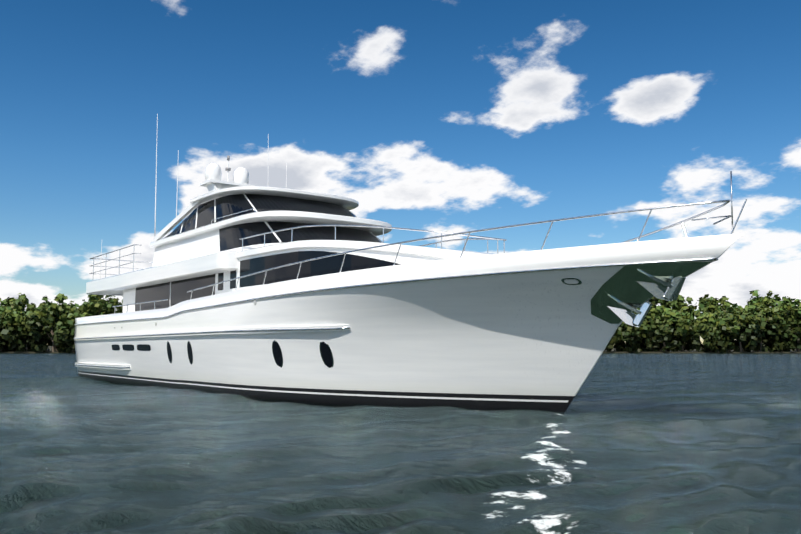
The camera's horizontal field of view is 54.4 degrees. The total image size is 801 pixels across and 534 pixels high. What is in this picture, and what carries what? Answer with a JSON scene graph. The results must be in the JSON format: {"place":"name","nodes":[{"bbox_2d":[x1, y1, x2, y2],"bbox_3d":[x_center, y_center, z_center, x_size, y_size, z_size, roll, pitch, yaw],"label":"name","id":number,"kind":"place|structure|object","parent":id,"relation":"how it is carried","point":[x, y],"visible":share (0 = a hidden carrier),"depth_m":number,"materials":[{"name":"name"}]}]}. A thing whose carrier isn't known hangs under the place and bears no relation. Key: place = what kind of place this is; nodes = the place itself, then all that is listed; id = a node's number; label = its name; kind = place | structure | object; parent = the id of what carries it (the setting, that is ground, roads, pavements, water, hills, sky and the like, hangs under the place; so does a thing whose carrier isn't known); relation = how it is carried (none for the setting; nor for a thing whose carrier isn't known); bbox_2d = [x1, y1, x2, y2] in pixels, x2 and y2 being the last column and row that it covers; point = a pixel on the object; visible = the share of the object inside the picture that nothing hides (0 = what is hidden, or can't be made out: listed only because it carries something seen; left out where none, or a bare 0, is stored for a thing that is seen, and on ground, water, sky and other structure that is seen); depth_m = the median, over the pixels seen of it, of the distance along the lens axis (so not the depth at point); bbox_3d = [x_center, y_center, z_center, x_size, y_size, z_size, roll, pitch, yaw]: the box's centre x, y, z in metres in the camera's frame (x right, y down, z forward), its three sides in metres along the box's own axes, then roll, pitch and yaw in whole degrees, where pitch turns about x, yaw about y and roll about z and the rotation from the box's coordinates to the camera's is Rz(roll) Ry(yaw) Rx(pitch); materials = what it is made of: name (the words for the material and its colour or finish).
{"place":"outdoors","nodes":[
{"label":"outdoors","id":0,"kind":"place"},
{"bbox_2d":[0,353,800,533],"bbox_3d":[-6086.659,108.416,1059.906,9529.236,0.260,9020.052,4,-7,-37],"label":"water","id":1,"kind":"structure","parent":0,"point":[667,443],"depth_m":9.00,"materials":[{"name":"teal liquid"}]},
{"bbox_2d":[78,370,574,412],"bbox_3d":[-3.947,4.291,24.643,5.996,1.645,24.363,4,-7,-37],"label":"yacht boot stripe","id":2,"kind":"object","parent":1,"relation":"on","point":[344,400],"visible":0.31,"depth_m":17.29,"materials":[{"name":"black paint"}]},
{"bbox_2d":[75,233,743,395],"bbox_3d":[-2.881,2.625,23.387,6.400,4.109,27.911,4,-7,-37],"label":"yacht hull","id":3,"kind":"object","parent":1,"relation":"on","point":[545,333],"visible":0.83,"depth_m":16.00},
{"bbox_2d":[112,342,331,367],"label":"portholes","id":4,"kind":"object","parent":3,"relation":"in","point":[326,354],"visible":0.5,"depth_m":18.70,"materials":[{"name":"black glass"}]},
{"bbox_2d":[86,186,492,312],"bbox_3d":[-4.111,0.105,25.284,6.040,4.603,21.020,4,-7,-37],"label":"superstructure","id":5,"kind":"object","parent":3,"relation":"on","point":[194,253],"visible":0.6,"depth_m":22.93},
{"bbox_2d":[100,114,286,278],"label":"antennas","id":6,"kind":"object","parent":5,"relation":"attached to","point":[155,194],"visible":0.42,"depth_m":28.01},
{"bbox_2d":[199,160,254,192],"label":"radar domes","id":7,"kind":"structure","parent":5,"relation":"attached to","point":[213,175],"depth_m":28.24,"materials":[{"name":"white plastic"}]},
{"bbox_2d":[225,156,230,170],"bbox_3d":[-6.341,-3.818,28.661,0.160,0.550,0.100,4,-7,-37],"label":"navigation light","id":8,"kind":"object","parent":7,"relation":"attached to","point":[227,168],"visible":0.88,"depth_m":28.63,"materials":[{"name":"white plastic"}]},
{"bbox_2d":[135,194,400,310],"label":"windows","id":9,"kind":"structure","parent":5,"relation":"in","point":[230,237],"depth_m":22.43,"materials":[{"name":"black glass"}]},
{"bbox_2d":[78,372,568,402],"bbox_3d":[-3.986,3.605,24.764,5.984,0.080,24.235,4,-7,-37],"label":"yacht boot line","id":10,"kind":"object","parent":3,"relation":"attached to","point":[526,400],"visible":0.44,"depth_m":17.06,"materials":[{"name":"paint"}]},
{"bbox_2d":[74,280,578,369],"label":"yacht strakes","id":11,"kind":"object","parent":3,"relation":"attached to","point":[309,326],"visible":0.29,"depth_m":20.64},
{"bbox_2d":[74,278,581,367],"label":"hull trim","id":12,"kind":"structure","parent":3,"relation":"attached to","point":[578,280],"depth_m":19.10,"materials":[{"name":"silver metal"}]},
{"bbox_2d":[74,258,717,325],"bbox_3d":[-3.028,1.249,23.723,6.492,0.598,27.425,4,-7,-37],"label":"yacht knuckle strip","id":13,"kind":"object","parent":3,"relation":"attached to","point":[605,265],"visible":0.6,"depth_m":14.92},
{"bbox_2d":[89,171,746,313],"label":"yacht rails","id":14,"kind":"object","parent":3,"relation":"attached to","point":[539,222],"visible":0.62,"depth_m":16.40,"materials":[{"name":"silver metal"}]},
{"bbox_2d":[591,262,711,323],"bbox_3d":[4.498,0.491,13.744,1.524,0.987,2.237,4,-7,-37],"label":"yacht anchor plate","id":15,"kind":"object","parent":3,"relation":"attached to","point":[623,285],"visible":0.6,"depth_m":13.71,"materials":[{"name":"green metal"}]},
{"bbox_2d":[608,276,685,326],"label":"anchors","id":16,"kind":"object","parent":15,"relation":"attached to","point":[670,293],"visible":0.62,"depth_m":13.45,"materials":[{"name":"silver metal"}]},
{"bbox_2d":[0,346,800,352],"bbox_3d":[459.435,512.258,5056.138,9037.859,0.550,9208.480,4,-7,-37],"label":"shore ground","id":17,"kind":"structure","parent":0,"point":[604,351],"depth_m":135.96,"materials":[{"name":"soil"}]},
{"bbox_2d":[0,290,800,352],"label":"trees","id":18,"kind":"object","parent":17,"relation":"on","point":[713,323],"depth_m":135.89,"materials":[{"name":"green plant"}]},
{"bbox_2d":[0,0,800,344],"label":"sky","id":19,"kind":"structure","parent":0,"point":[450,116],"materials":[{"name":"blue"}]}
]}

